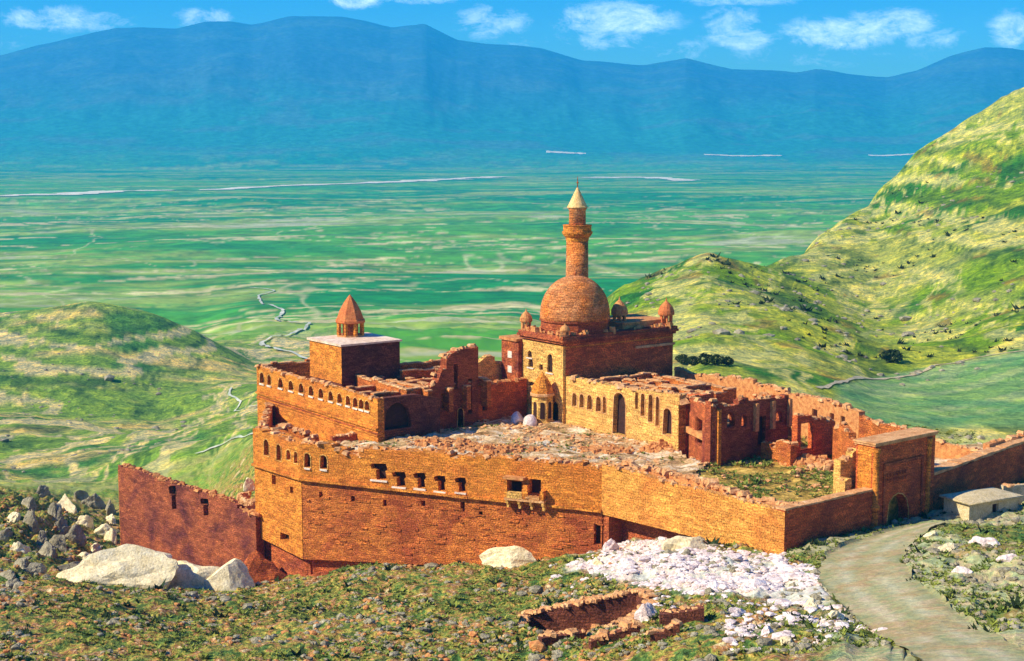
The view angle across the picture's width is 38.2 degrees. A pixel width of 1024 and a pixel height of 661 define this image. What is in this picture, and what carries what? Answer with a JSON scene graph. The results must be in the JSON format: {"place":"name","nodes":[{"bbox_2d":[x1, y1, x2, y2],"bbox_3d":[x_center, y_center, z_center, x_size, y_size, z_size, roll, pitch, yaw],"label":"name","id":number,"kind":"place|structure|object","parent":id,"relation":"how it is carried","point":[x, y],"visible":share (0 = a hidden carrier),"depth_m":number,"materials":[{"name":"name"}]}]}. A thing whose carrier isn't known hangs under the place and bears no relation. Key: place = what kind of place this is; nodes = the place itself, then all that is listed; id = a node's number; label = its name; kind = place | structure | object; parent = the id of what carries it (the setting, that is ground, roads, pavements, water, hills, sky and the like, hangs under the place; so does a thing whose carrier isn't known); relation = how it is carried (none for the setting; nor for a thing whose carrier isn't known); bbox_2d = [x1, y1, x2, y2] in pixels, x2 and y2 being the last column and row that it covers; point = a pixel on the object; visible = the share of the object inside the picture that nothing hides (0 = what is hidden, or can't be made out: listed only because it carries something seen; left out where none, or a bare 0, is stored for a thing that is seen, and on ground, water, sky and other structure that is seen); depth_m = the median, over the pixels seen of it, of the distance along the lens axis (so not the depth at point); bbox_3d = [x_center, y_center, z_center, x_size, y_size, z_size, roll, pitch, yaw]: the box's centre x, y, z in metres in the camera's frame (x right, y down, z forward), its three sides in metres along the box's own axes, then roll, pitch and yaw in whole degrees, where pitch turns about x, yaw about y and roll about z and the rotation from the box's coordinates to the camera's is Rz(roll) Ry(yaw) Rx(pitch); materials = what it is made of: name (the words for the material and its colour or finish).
{"place":"outdoors","nodes":[
{"label":"outdoors","id":0,"kind":"place"},
{"bbox_2d":[0,176,513,195],"bbox_3d":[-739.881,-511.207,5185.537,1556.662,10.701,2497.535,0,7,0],"label":"track","id":1,"kind":"structure","parent":0,"point":[79,193],"depth_m":4863.97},
{"bbox_2d":[253,287,310,358],"bbox_3d":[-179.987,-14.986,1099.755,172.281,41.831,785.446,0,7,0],"label":"stream","id":2,"kind":"structure","parent":0,"point":[261,343],"depth_m":940.00,"materials":[{"name":"liquid"}]},
{"bbox_2d":[0,16,1023,660],"bbox_3d":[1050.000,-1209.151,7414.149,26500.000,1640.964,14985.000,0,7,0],"label":"ground","id":3,"kind":"structure","parent":0,"point":[176,274],"depth_m":1825.22,"materials":[{"name":"green plant"}]},
{"bbox_2d":[0,529,12,541],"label":"rock","id":4,"kind":"object","parent":3,"relation":"on","point":[5,534],"visible":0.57,"depth_m":205.26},
{"bbox_2d":[10,541,29,553],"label":"rock","id":5,"kind":"object","parent":3,"relation":"on","point":[17,546],"visible":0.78,"depth_m":195.32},
{"bbox_2d":[21,497,36,511],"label":"rock","id":6,"kind":"object","parent":3,"relation":"on","point":[29,503],"visible":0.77,"depth_m":239.78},
{"bbox_2d":[22,509,39,532],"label":"rock","id":7,"kind":"object","parent":3,"relation":"on","point":[30,520],"visible":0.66,"depth_m":219.66,"materials":[{"name":"stone"}]},
{"bbox_2d":[23,562,46,573],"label":"rock","id":8,"kind":"object","parent":3,"relation":"on","point":[33,568],"visible":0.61,"depth_m":187.56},
{"bbox_2d":[36,485,50,496],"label":"rock","id":9,"kind":"object","parent":3,"relation":"on","point":[42,490],"visible":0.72,"depth_m":255.17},
{"bbox_2d":[38,541,56,558],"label":"rock","id":10,"kind":"object","parent":3,"relation":"on","point":[48,548],"visible":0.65,"depth_m":198.62,"materials":[{"name":"stone"}]},
{"bbox_2d":[47,502,61,521],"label":"rock","id":11,"kind":"object","parent":3,"relation":"on","point":[54,510],"visible":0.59,"depth_m":233.02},
{"bbox_2d":[48,535,66,552],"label":"rock","id":12,"kind":"object","parent":3,"relation":"on","point":[58,542],"visible":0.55,"depth_m":210.87,"materials":[{"name":"stone"}]},
{"bbox_2d":[54,516,68,534],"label":"rock","id":13,"kind":"object","parent":3,"relation":"on","point":[62,525],"visible":0.68,"depth_m":223.40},
{"bbox_2d":[58,494,77,513],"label":"rock","id":14,"kind":"object","parent":3,"relation":"on","point":[66,503],"visible":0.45,"depth_m":247.46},
{"bbox_2d":[57,561,79,570],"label":"rock","id":15,"kind":"object","parent":3,"relation":"on","point":[67,566],"visible":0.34,"depth_m":194.85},
{"bbox_2d":[64,524,86,546],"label":"rock","id":16,"kind":"object","parent":3,"relation":"on","point":[75,533],"visible":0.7,"depth_m":215.16,"materials":[{"name":"stone"}]},
{"bbox_2d":[74,490,88,500],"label":"rock","id":17,"kind":"object","parent":3,"relation":"on","point":[80,495],"visible":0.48,"depth_m":264.34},
{"bbox_2d":[75,515,93,528],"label":"rock","id":18,"kind":"object","parent":3,"relation":"on","point":[86,520],"visible":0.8,"depth_m":233.63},
{"bbox_2d":[81,493,105,508],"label":"rock","id":19,"kind":"object","parent":3,"relation":"on","point":[94,501],"visible":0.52,"depth_m":258.87,"materials":[{"name":"stone"}]},
{"bbox_2d":[94,523,116,535],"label":"rock","id":20,"kind":"object","parent":3,"relation":"on","point":[102,529],"visible":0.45,"depth_m":232.75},
{"bbox_2d":[104,528,116,543],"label":"rock","id":21,"kind":"object","parent":3,"relation":"on","point":[110,534],"visible":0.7,"depth_m":229.56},
{"bbox_2d":[56,544,178,589],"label":"boulder","id":22,"kind":"object","parent":3,"relation":"on","point":[132,565],"visible":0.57,"depth_m":185.64,"materials":[{"name":"stone"}]},
{"bbox_2d":[0,312,245,479],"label":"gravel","id":23,"kind":"structure","parent":3,"relation":"on","point":[108,377],"depth_m":511.59,"materials":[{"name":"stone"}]},
{"bbox_2d":[118,463,263,566],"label":"outwork wall","id":24,"kind":"structure","parent":3,"relation":"on","point":[177,520],"depth_m":214.24,"materials":[{"name":"orange stone"}]},
{"bbox_2d":[167,561,220,589],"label":"boulder","id":25,"kind":"object","parent":3,"relation":"on","point":[188,574],"visible":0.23,"depth_m":188.72,"materials":[{"name":"stone"}]},
{"bbox_2d":[203,558,254,591],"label":"boulder","id":26,"kind":"object","parent":3,"relation":"on","point":[232,574],"visible":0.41,"depth_m":188.54,"materials":[{"name":"stone"}]},
{"bbox_2d":[243,477,254,491],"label":"boulder","id":27,"kind":"object","parent":3,"relation":"on","point":[249,484],"visible":0.94,"depth_m":210.58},
{"bbox_2d":[236,491,264,556],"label":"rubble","id":28,"kind":"object","parent":3,"relation":"on","point":[242,498],"visible":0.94,"depth_m":205.34,"materials":[{"name":"stone"}]},
{"bbox_2d":[244,550,286,582],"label":"footing rock","id":29,"kind":"object","parent":3,"relation":"on","point":[260,567],"visible":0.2,"depth_m":199.70,"materials":[{"name":"stone"}]},
{"bbox_2d":[258,402,274,427],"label":"side wall","id":30,"kind":"structure","parent":3,"relation":"on","point":[267,418],"depth_m":216.16,"materials":[{"name":"stone"}]},
{"bbox_2d":[251,426,311,575],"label":"bastion wall","id":31,"kind":"structure","parent":3,"relation":"on","point":[278,483],"depth_m":199.26,"materials":[{"name":"stone"}]},
{"bbox_2d":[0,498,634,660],"bbox_3d":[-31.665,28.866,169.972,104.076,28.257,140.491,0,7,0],"label":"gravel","id":32,"kind":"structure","parent":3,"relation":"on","point":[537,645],"depth_m":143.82,"materials":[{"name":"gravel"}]},
{"bbox_2d":[254,357,491,441],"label":"palace wing","id":33,"kind":"structure","parent":3,"relation":"on","point":[378,408],"depth_m":208.38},
{"bbox_2d":[307,332,401,387],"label":"roof block","id":34,"kind":"structure","parent":33,"relation":"on","point":[340,361],"depth_m":215.03,"materials":[{"name":"red stone"}]},
{"bbox_2d":[336,295,364,337],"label":"rooftop kiosk","id":35,"kind":"object","parent":34,"relation":"on","point":[350,318],"visible":1,"depth_m":219.21,"materials":[{"name":"stone"}]},
{"bbox_2d":[384,402,407,428],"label":"doorway","id":36,"kind":"structure","parent":33,"relation":"in","point":[396,415],"depth_m":200.29,"materials":[{"name":"black"}]},
{"bbox_2d":[478,354,501,380],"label":"roof ruin","id":37,"kind":"object","parent":33,"relation":"on","point":[489,367],"visible":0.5,"depth_m":219.21,"materials":[{"name":"stone"}]},
{"bbox_2d":[299,440,476,575],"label":"bastion wall","id":38,"kind":"structure","parent":3,"relation":"on","point":[382,504],"depth_m":189.78,"materials":[{"name":"orange stone"}]},
{"bbox_2d":[370,463,387,482],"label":"window","id":39,"kind":"structure","parent":38,"relation":"in","point":[382,467],"depth_m":189.91,"materials":[{"name":"black paint"}]},
{"bbox_2d":[479,546,535,567],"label":"boulder","id":40,"kind":"object","parent":3,"relation":"on","point":[510,556],"visible":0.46,"depth_m":182.02,"materials":[{"name":"stone"}]},
{"bbox_2d":[0,421,1023,660],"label":"grass","id":41,"kind":"structure","parent":3,"relation":"on","point":[807,623],"depth_m":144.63,"materials":[{"name":"plant"}]},
{"bbox_2d":[0,434,1023,660],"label":"scrub","id":42,"kind":"object","parent":3,"relation":"on","point":[106,614],"visible":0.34,"depth_m":146.23,"materials":[{"name":"green plant"}]},
{"bbox_2d":[467,453,603,564],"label":"bastion wall","id":43,"kind":"structure","parent":3,"relation":"on","point":[570,520],"depth_m":181.00,"materials":[{"name":"stone"}]},
{"bbox_2d":[503,475,546,510],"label":"ruined bay","id":44,"kind":"object","parent":43,"relation":"attached to","point":[521,497],"visible":1,"depth_m":180.35,"materials":[{"name":"stone"}]},
{"bbox_2d":[532,479,540,492],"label":"window","id":45,"kind":"structure","parent":43,"relation":"in","point":[536,483],"depth_m":181.39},
{"bbox_2d":[538,627,585,646],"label":"foundation wall","id":46,"kind":"structure","parent":3,"relation":"on","point":[548,637],"depth_m":123.20,"materials":[{"name":"red stone"}]},
{"bbox_2d":[516,587,657,634],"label":"sunken foundation","id":47,"kind":"object","parent":3,"relation":"on","point":[614,608],"visible":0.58,"depth_m":142.05,"materials":[{"name":"red stone"}]},
{"bbox_2d":[499,176,678,423],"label":"mosque","id":48,"kind":"structure","parent":3,"relation":"on","point":[580,331],"depth_m":215.04,"materials":[{"name":"brick"}]},
{"bbox_2d":[602,539,618,550],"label":"rock","id":49,"kind":"object","parent":3,"relation":"on","point":[611,544],"visible":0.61,"depth_m":170.75,"materials":[{"name":"white stone"}]},
{"bbox_2d":[588,619,641,649],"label":"foundation wall","id":50,"kind":"structure","parent":3,"relation":"on","point":[602,637],"depth_m":118.51,"materials":[{"name":"red stone"}]},
{"bbox_2d":[634,602,656,621],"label":"boulder","id":51,"kind":"object","parent":3,"relation":"on","point":[647,608],"visible":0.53,"depth_m":127.55,"materials":[{"name":"white stone"}]},
{"bbox_2d":[565,372,736,454],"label":"ruined wing","id":52,"kind":"structure","parent":3,"relation":"on","point":[637,406],"depth_m":202.54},
{"bbox_2d":[612,392,625,436],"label":"door","id":53,"kind":"structure","parent":52,"relation":"in","point":[621,418],"depth_m":201.81,"materials":[{"name":"stone"}]},
{"bbox_2d":[662,407,671,436],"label":"window","id":54,"kind":"structure","parent":52,"relation":"in","point":[669,426],"depth_m":193.99,"materials":[{"name":"stone"}]},
{"bbox_2d":[645,618,682,642],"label":"foundation wall","id":55,"kind":"structure","parent":3,"relation":"on","point":[672,628],"depth_m":114.13,"materials":[{"name":"red stone"}]},
{"bbox_2d":[659,603,704,625],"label":"foundation wall","id":56,"kind":"structure","parent":3,"relation":"on","point":[684,613],"depth_m":118.24,"materials":[{"name":"red stone"}]},
{"bbox_2d":[662,536,706,550],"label":"boulder","id":57,"kind":"object","parent":3,"relation":"on","point":[676,542],"visible":0.56,"depth_m":161.88,"materials":[{"name":"stone"}]},
{"bbox_2d":[600,459,804,553],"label":"curtain wall","id":58,"kind":"structure","parent":3,"relation":"on","point":[648,502],"depth_m":168.60,"materials":[{"name":"stone"}]},
{"bbox_2d":[542,536,868,650],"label":"scree","id":59,"kind":"structure","parent":3,"relation":"on","point":[780,576],"depth_m":144.20,"materials":[{"name":"white stone"}]},
{"bbox_2d":[698,353,713,364],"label":"shrub","id":60,"kind":"object","parent":3,"relation":"on","point":[706,356],"visible":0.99,"depth_m":274.57,"materials":[{"name":"green plant"}]},
{"bbox_2d":[674,367,757,399],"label":"back wall","id":61,"kind":"structure","parent":3,"relation":"on","point":[743,386],"depth_m":213.91,"materials":[{"name":"orange stone"}]},
{"bbox_2d":[709,354,724,364],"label":"shrub","id":62,"kind":"object","parent":3,"relation":"on","point":[717,360],"visible":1,"depth_m":274.04,"materials":[{"name":"green plant"}]},
{"bbox_2d":[776,487,872,551],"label":"curtain wall","id":63,"kind":"structure","parent":3,"relation":"on","point":[838,514],"depth_m":161.99,"materials":[{"name":"stone"}]},
{"bbox_2d":[626,109,1023,385],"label":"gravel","id":64,"kind":"structure","parent":3,"relation":"on","point":[721,331],"depth_m":428.02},
{"bbox_2d":[645,144,1023,357],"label":"scrub","id":65,"kind":"object","parent":3,"relation":"on","point":[803,308],"visible":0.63,"depth_m":443.38,"materials":[{"name":"green plant"}]},
{"bbox_2d":[858,415,907,437],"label":"back wall","id":66,"kind":"structure","parent":3,"relation":"on","point":[868,426],"depth_m":187.87,"materials":[{"name":"stone"}]},
{"bbox_2d":[878,349,903,362],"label":"shrub","id":67,"kind":"object","parent":3,"relation":"on","point":[889,354],"visible":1,"depth_m":343.76,"materials":[{"name":"green plant"}]},
{"bbox_2d":[853,427,938,527],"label":"gatehouse","id":68,"kind":"object","parent":3,"relation":"on","point":[899,464],"visible":0.74,"depth_m":169.28,"materials":[{"name":"stone"}]},
{"bbox_2d":[938,542,958,551],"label":"rock","id":69,"kind":"object","parent":3,"relation":"on","point":[948,546],"visible":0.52,"depth_m":139.83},
{"bbox_2d":[935,438,981,458],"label":"garden wall","id":70,"kind":"structure","parent":3,"relation":"on","point":[944,449],"depth_m":191.13,"materials":[{"name":"orange stone"}]},
{"bbox_2d":[933,437,1023,509],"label":"curtain wall","id":71,"kind":"structure","parent":3,"relation":"on","point":[996,466],"depth_m":183.17,"materials":[{"name":"stone"}]},
{"bbox_2d":[939,487,1023,520],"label":"stone hut","id":72,"kind":"object","parent":3,"relation":"on","point":[975,504],"visible":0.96,"depth_m":170.29,"materials":[{"name":"stone"}]},
{"bbox_2d":[968,536,999,545],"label":"rock","id":73,"kind":"object","parent":3,"relation":"on","point":[982,541],"visible":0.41,"depth_m":140.79,"materials":[{"name":"white stone"}]},
{"bbox_2d":[983,430,1023,449],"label":"garden wall","id":74,"kind":"structure","parent":3,"relation":"on","point":[1008,438],"depth_m":190.39,"materials":[{"name":"orange stone"}]},
{"bbox_2d":[996,553,1016,561],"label":"rock","id":75,"kind":"object","parent":3,"relation":"on","point":[1006,558],"visible":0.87,"depth_m":129.68,"materials":[{"name":"white stone"}]},
{"bbox_2d":[1000,483,1023,503],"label":"yard wall","id":76,"kind":"structure","parent":3,"relation":"on","point":[1017,488],"depth_m":176.31,"materials":[{"name":"stone"}]},
{"bbox_2d":[0,0,1023,76],"label":"sky","id":77,"kind":"structure","parent":0,"point":[877,38],"materials":[{"name":"blue"}]},
{"bbox_2d":[340,415,703,473],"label":"courtyard","id":78,"kind":"structure","parent":0,"point":[689,465],"depth_m":196.76,"materials":[{"name":"stone"}]},
{"bbox_2d":[414,436,481,449],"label":"rubble heap","id":79,"kind":"object","parent":78,"relation":"on","point":[446,443],"visible":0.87,"depth_m":195.18,"materials":[{"name":"orange stone"}]},
{"bbox_2d":[421,343,478,428],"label":"court facade","id":80,"kind":"structure","parent":78,"relation":"on","point":[459,366],"depth_m":208.33,"materials":[{"name":"stone"}]},
{"bbox_2d":[447,443,549,454],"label":"rubble heap","id":81,"kind":"object","parent":78,"relation":"on","point":[493,449],"visible":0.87,"depth_m":191.16,"materials":[{"name":"orange stone"}]},
{"bbox_2d":[478,377,526,422],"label":"court wall","id":82,"kind":"structure","parent":78,"relation":"on","point":[508,397],"depth_m":214.22,"materials":[{"name":"brick"}]},
{"bbox_2d":[523,414,536,425],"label":"white mound","id":83,"kind":"object","parent":78,"relation":"on","point":[530,420],"visible":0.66,"depth_m":208.97,"materials":[{"name":"stone"}]},
{"bbox_2d":[530,371,553,424],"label":"domed tomb","id":84,"kind":"object","parent":78,"relation":"on","point":[542,393],"visible":0.95,"depth_m":209.90,"materials":[{"name":"stone"}]},
{"bbox_2d":[508,433,594,442],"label":"rubble heap","id":85,"kind":"object","parent":78,"relation":"on","point":[534,439],"visible":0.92,"depth_m":199.50,"materials":[{"name":"stone"}]},
{"bbox_2d":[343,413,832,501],"bbox_3d":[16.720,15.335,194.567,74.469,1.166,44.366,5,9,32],"label":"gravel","id":86,"kind":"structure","parent":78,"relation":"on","point":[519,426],"depth_m":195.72,"materials":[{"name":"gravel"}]},
{"bbox_2d":[348,423,834,501],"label":"grass","id":87,"kind":"structure","parent":78,"relation":"on","point":[826,474],"depth_m":177.76,"materials":[{"name":"plant"}]},
{"bbox_2d":[572,444,640,454],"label":"rubble heap","id":88,"kind":"object","parent":78,"relation":"on","point":[611,449],"visible":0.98,"depth_m":191.66,"materials":[{"name":"orange stone"}]},
{"bbox_2d":[639,439,672,452],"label":"rubble heap","id":89,"kind":"object","parent":78,"relation":"on","point":[659,445],"visible":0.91,"depth_m":192.79,"materials":[{"name":"orange stone"}]},
{"bbox_2d":[583,177,695,180],"bbox_3d":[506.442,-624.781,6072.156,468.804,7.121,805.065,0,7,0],"label":"track","id":90,"kind":"structure","parent":0,"point":[674,179],"depth_m":6337.72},
{"bbox_2d":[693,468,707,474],"bbox_3d":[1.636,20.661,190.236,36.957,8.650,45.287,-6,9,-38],"label":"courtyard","id":91,"kind":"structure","parent":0,"point":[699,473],"depth_m":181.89,"materials":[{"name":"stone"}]},
{"bbox_2d":[671,390,713,457],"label":"portal wall","id":92,"kind":"structure","parent":91,"relation":"on","point":[706,395],"depth_m":192.31,"materials":[{"name":"stone"}]},
{"bbox_2d":[700,435,832,501],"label":"courtyard","id":93,"kind":"structure","parent":0,"point":[790,482],"depth_m":176.41,"materials":[{"name":"soil"}]},
{"bbox_2d":[779,453,830,468],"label":"rubble heap","id":94,"kind":"object","parent":93,"relation":"on","point":[804,459],"visible":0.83,"depth_m":183.47,"materials":[{"name":"orange stone"}]},
{"bbox_2d":[792,412,834,456],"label":"ruined room","id":95,"kind":"object","parent":93,"relation":"on","point":[820,435],"visible":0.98,"depth_m":186.36,"materials":[{"name":"stone"}]},
{"bbox_2d":[804,458,833,470],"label":"rubble heap","id":96,"kind":"object","parent":93,"relation":"on","point":[827,465],"visible":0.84,"depth_m":181.59,"materials":[{"name":"stone"}]},
{"bbox_2d":[887,495,898,524],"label":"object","id":97,"kind":"structure","parent":0,"point":[893,512],"depth_m":171.32,"materials":[{"name":"soil"}]},
{"bbox_2d":[687,395,717,466],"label":"wing side wall","id":98,"kind":"structure","parent":97,"relation":"on","point":[696,421],"depth_m":188.46,"materials":[{"name":"stone"}]},
{"bbox_2d":[704,394,792,466],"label":"wing end wall","id":99,"kind":"structure","parent":97,"relation":"on","point":[749,429],"depth_m":186.78,"materials":[{"name":"stone"}]},
{"bbox_2d":[761,439,798,465],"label":"ruined room","id":100,"kind":"object","parent":97,"relation":"on","point":[782,451],"visible":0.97,"depth_m":184.47,"materials":[{"name":"stone"}]},
{"bbox_2d":[753,382,864,439],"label":"back wall","id":101,"kind":"structure","parent":97,"relation":"on","point":[837,411],"depth_m":197.88,"materials":[{"name":"orange stone"}]},
{"bbox_2d":[836,476,851,492],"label":"ruined pier","id":102,"kind":"structure","parent":97,"relation":"on","point":[843,484],"depth_m":166.58,"materials":[{"name":"stone"}]},
{"bbox_2d":[832,421,856,459],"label":"ruined room","id":103,"kind":"object","parent":97,"relation":"on","point":[844,434],"visible":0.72,"depth_m":183.27,"materials":[{"name":"stone"}]},
{"bbox_2d":[833,448,855,492],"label":"ruined arch","id":104,"kind":"structure","parent":97,"relation":"on","point":[844,465],"depth_m":168.47,"materials":[{"name":"stone"}]},
{"bbox_2d":[815,350,1023,388],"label":"path","id":105,"kind":"structure","parent":0,"point":[848,379],"depth_m":306.79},
{"bbox_2d":[817,521,1023,660],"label":"road","id":106,"kind":"structure","parent":0,"point":[868,583],"depth_m":116.12,"materials":[{"name":"beige soil"}]},
{"bbox_2d":[934,442,982,465],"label":"yard","id":107,"kind":"structure","parent":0,"point":[939,461],"depth_m":192.42,"materials":[{"name":"soil"}]},
{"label":"terrace","id":108,"kind":"structure","parent":0,"visible":0},
{"bbox_2d":[276,423,318,440],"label":"terrace wall","id":109,"kind":"structure","parent":108,"relation":"on","point":[300,433],"depth_m":205.49,"materials":[{"name":"stone"}]},
{"bbox_2d":[330,431,356,441],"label":"terrace wall","id":110,"kind":"structure","parent":108,"relation":"on","point":[351,436],"depth_m":201.94,"materials":[{"name":"stone"}]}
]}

